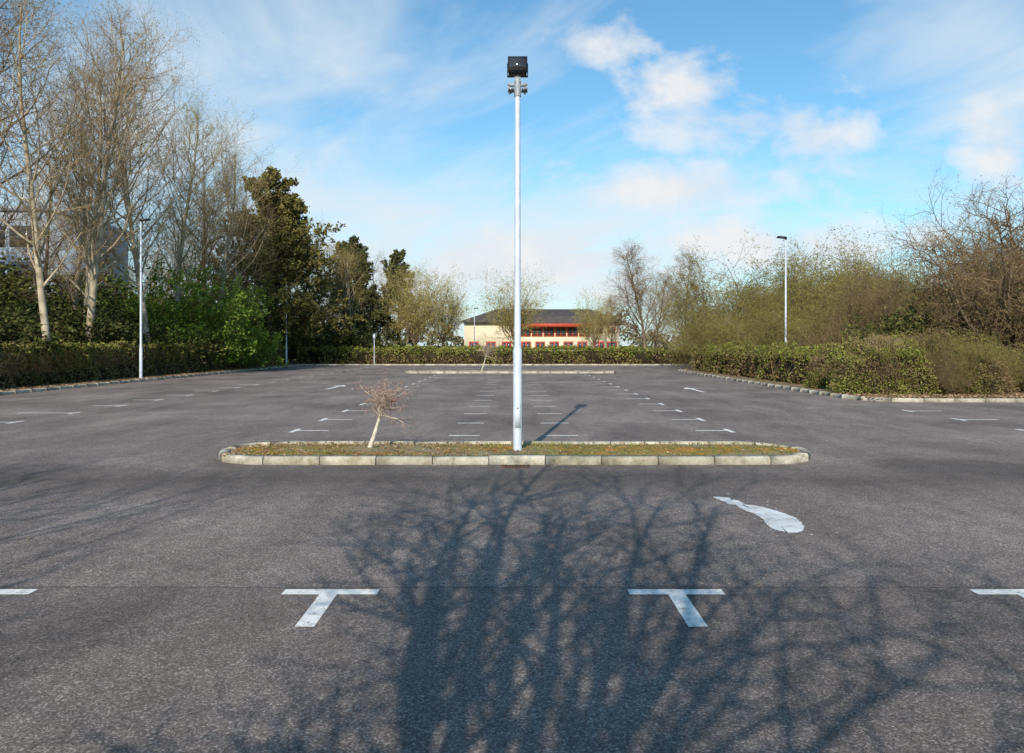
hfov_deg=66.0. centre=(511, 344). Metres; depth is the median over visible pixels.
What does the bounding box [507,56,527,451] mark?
street lamp
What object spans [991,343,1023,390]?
twiggy shrub
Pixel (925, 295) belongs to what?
willow shrub
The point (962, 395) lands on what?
leaf litter
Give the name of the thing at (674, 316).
willow shrub
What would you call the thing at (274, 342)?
flowering shrub
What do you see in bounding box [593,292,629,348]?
birch tree
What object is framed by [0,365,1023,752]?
car park asphalt
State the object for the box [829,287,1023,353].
evergreen shrub
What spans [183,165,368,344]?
pine tree
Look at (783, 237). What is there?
street lamp
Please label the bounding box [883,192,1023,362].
hawthorn tree
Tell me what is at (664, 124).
sky
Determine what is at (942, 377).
twiggy shrub
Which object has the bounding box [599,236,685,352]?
birch tree
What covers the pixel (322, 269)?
bare tree
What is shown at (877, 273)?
willow shrub
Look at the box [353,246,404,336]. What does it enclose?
bare tree
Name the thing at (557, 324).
canopy
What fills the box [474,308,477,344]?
street lamp
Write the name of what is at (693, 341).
willow shrub
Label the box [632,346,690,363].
hedge
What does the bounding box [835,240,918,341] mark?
shrub
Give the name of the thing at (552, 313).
roof
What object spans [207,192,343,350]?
pine tree
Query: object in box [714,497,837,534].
dried spill
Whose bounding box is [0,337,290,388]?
hedge
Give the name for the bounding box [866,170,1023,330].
hawthorn tree
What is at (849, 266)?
willow shrub
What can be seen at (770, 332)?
willow shrub
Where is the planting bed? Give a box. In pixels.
[686,369,1023,397]
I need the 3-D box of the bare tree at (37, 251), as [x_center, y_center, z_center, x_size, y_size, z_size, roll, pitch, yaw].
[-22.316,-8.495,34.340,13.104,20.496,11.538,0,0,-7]
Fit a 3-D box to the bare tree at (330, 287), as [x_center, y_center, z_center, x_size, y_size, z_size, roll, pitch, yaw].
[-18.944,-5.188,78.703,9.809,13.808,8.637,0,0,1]
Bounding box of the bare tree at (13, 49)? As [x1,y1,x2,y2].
[0,0,70,163]
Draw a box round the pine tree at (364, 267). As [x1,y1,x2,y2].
[317,234,404,346]
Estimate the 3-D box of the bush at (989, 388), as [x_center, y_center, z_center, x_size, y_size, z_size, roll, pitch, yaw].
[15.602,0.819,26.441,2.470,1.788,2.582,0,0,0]
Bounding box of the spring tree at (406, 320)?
[369,249,470,349]
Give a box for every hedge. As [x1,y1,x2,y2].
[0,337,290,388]
[295,343,635,363]
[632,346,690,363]
[686,341,824,383]
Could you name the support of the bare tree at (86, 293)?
on the planting bed
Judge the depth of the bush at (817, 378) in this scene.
29.69 m
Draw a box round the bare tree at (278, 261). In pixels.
[238,206,321,311]
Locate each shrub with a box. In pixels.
[81,256,275,369]
[161,269,288,369]
[296,320,401,354]
[622,236,794,360]
[654,293,749,368]
[678,225,881,337]
[687,273,840,368]
[706,231,914,344]
[721,293,836,364]
[725,225,934,333]
[745,227,952,315]
[785,275,917,349]
[785,312,864,357]
[799,259,995,340]
[819,240,943,324]
[823,217,1006,308]
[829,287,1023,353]
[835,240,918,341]
[838,299,965,343]
[880,249,1022,324]
[898,319,1022,392]
[919,343,994,393]
[955,277,1023,352]
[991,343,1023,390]
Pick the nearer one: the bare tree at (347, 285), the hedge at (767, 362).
the hedge at (767, 362)
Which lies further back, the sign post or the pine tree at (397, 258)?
the pine tree at (397, 258)
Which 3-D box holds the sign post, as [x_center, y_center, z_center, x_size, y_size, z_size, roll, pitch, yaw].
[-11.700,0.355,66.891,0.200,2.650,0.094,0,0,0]
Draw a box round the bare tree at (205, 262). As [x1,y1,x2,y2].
[148,122,274,305]
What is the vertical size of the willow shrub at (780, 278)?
12.549 m
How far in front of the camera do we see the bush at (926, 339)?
26.83 m
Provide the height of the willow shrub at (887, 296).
7.530 m
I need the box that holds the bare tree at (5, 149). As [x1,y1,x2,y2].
[0,0,127,263]
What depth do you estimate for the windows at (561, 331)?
129.91 m
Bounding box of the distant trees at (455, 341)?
[313,311,690,352]
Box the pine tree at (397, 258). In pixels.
[367,248,424,350]
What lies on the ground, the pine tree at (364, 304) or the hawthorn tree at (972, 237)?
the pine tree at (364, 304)
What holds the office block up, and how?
on the ground
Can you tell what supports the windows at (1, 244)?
in the office block
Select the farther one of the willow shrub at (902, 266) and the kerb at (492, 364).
the kerb at (492, 364)
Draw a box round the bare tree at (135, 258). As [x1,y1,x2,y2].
[28,18,227,341]
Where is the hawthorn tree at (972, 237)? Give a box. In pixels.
[881,150,1023,309]
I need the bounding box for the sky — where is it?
[0,0,1023,345]
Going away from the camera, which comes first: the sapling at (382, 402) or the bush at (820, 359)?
the sapling at (382, 402)
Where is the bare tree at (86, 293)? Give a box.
[4,19,247,322]
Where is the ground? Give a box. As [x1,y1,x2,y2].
[289,346,688,364]
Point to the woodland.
(20, 320)
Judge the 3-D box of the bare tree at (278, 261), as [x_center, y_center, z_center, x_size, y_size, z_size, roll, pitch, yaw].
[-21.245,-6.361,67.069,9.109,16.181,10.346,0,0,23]
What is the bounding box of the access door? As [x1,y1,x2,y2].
[515,403,519,427]
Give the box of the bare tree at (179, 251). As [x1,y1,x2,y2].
[122,70,263,340]
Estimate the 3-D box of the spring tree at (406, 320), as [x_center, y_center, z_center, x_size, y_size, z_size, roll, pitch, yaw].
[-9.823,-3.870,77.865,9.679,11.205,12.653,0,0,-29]
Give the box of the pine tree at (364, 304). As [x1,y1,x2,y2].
[312,241,390,334]
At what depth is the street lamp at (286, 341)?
62.45 m
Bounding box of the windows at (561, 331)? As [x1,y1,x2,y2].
[469,327,616,349]
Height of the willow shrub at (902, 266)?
11.434 m
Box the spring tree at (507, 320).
[469,255,558,344]
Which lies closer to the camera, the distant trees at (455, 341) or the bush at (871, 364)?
the bush at (871, 364)
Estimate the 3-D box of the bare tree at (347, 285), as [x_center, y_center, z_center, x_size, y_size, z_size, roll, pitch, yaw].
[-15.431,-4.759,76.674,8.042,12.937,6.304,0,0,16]
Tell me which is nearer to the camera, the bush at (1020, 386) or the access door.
the access door
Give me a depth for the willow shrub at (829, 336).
35.76 m
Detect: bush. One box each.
[803,338,850,384]
[803,364,834,388]
[821,326,944,394]
[903,325,979,393]
[950,346,1019,394]
[958,328,1023,390]
[1008,349,1023,390]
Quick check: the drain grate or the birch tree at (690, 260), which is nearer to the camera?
the drain grate
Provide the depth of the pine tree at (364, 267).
79.43 m
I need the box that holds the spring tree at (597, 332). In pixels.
[572,285,630,347]
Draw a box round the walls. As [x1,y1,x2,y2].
[464,323,618,350]
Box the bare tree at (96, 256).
[0,0,228,342]
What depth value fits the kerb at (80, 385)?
34.71 m
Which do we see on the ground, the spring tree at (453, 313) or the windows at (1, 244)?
the spring tree at (453, 313)
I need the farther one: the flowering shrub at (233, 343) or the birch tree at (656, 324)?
the birch tree at (656, 324)
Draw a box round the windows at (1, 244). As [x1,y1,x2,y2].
[0,226,36,281]
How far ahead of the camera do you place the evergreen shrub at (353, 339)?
71.34 m
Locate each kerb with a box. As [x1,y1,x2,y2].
[0,364,304,395]
[305,364,686,364]
[678,369,1023,401]
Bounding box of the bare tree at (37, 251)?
[0,0,156,342]
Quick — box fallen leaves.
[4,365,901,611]
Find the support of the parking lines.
on the car park asphalt
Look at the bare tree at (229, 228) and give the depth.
54.78 m
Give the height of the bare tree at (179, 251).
20.283 m
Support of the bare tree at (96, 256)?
on the planting bed
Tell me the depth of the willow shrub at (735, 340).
46.79 m
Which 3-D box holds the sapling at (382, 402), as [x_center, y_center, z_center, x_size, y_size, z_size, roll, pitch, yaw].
[-1.989,1.050,12.367,1.178,1.373,1.046,0,0,19]
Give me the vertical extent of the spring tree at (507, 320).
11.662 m
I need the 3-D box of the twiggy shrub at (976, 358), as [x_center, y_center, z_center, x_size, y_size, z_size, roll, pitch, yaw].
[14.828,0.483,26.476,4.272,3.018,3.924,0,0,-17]
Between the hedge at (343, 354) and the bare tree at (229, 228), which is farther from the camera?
the hedge at (343, 354)
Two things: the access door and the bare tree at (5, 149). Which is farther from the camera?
the bare tree at (5, 149)
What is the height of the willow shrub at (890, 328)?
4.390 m
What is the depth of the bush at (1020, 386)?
27.92 m
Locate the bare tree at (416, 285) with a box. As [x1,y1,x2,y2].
[380,263,429,350]
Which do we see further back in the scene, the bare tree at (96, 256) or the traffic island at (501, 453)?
the bare tree at (96, 256)
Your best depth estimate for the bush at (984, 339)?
28.69 m
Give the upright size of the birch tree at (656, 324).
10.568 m
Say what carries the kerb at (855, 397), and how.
on the ground
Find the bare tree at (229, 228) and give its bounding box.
[147,112,313,305]
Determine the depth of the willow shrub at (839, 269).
55.09 m
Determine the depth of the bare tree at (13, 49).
33.86 m
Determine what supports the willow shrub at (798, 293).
on the planting bed
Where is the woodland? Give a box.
[0,92,332,366]
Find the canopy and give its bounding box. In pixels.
[521,317,593,326]
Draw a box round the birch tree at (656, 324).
[625,262,683,348]
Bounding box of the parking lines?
[0,366,1023,626]
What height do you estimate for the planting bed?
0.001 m
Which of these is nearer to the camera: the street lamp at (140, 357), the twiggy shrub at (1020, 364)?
the twiggy shrub at (1020, 364)
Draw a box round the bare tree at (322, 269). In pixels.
[291,212,343,343]
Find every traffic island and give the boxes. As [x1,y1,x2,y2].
[219,441,810,464]
[405,371,615,373]
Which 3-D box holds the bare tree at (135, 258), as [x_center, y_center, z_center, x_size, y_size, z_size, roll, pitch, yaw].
[-22.241,-8.730,45.745,13.013,20.963,11.919,0,0,-30]
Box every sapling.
[343,370,418,446]
[476,338,502,370]
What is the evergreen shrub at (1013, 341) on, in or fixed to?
on the planting bed
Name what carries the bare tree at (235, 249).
on the planting bed
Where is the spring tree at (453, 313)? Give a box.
[395,263,474,346]
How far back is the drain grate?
11.13 m
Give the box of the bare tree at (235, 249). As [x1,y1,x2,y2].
[178,155,276,320]
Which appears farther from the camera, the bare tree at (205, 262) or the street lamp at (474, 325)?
the street lamp at (474, 325)
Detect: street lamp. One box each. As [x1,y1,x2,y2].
[139,219,150,377]
[285,282,290,364]
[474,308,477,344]
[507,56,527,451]
[776,236,786,343]
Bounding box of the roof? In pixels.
[460,309,621,322]
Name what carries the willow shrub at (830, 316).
on the planting bed
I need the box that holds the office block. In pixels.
[0,206,129,302]
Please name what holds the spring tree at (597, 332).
on the ground
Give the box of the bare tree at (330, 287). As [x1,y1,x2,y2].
[299,238,365,335]
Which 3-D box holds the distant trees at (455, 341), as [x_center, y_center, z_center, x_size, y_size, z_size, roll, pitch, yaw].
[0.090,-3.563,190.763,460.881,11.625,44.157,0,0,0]
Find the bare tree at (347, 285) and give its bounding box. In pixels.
[320,237,387,333]
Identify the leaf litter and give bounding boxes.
[0,364,1023,398]
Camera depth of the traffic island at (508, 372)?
47.51 m
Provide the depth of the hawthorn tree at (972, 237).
39.69 m
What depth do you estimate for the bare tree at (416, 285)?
83.48 m
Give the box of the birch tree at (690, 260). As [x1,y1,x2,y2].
[661,243,726,345]
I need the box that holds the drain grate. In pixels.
[501,465,529,467]
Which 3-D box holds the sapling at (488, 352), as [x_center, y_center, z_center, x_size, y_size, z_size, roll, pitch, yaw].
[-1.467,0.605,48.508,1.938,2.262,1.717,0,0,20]
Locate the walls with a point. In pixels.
(481, 330)
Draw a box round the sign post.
[373,334,374,363]

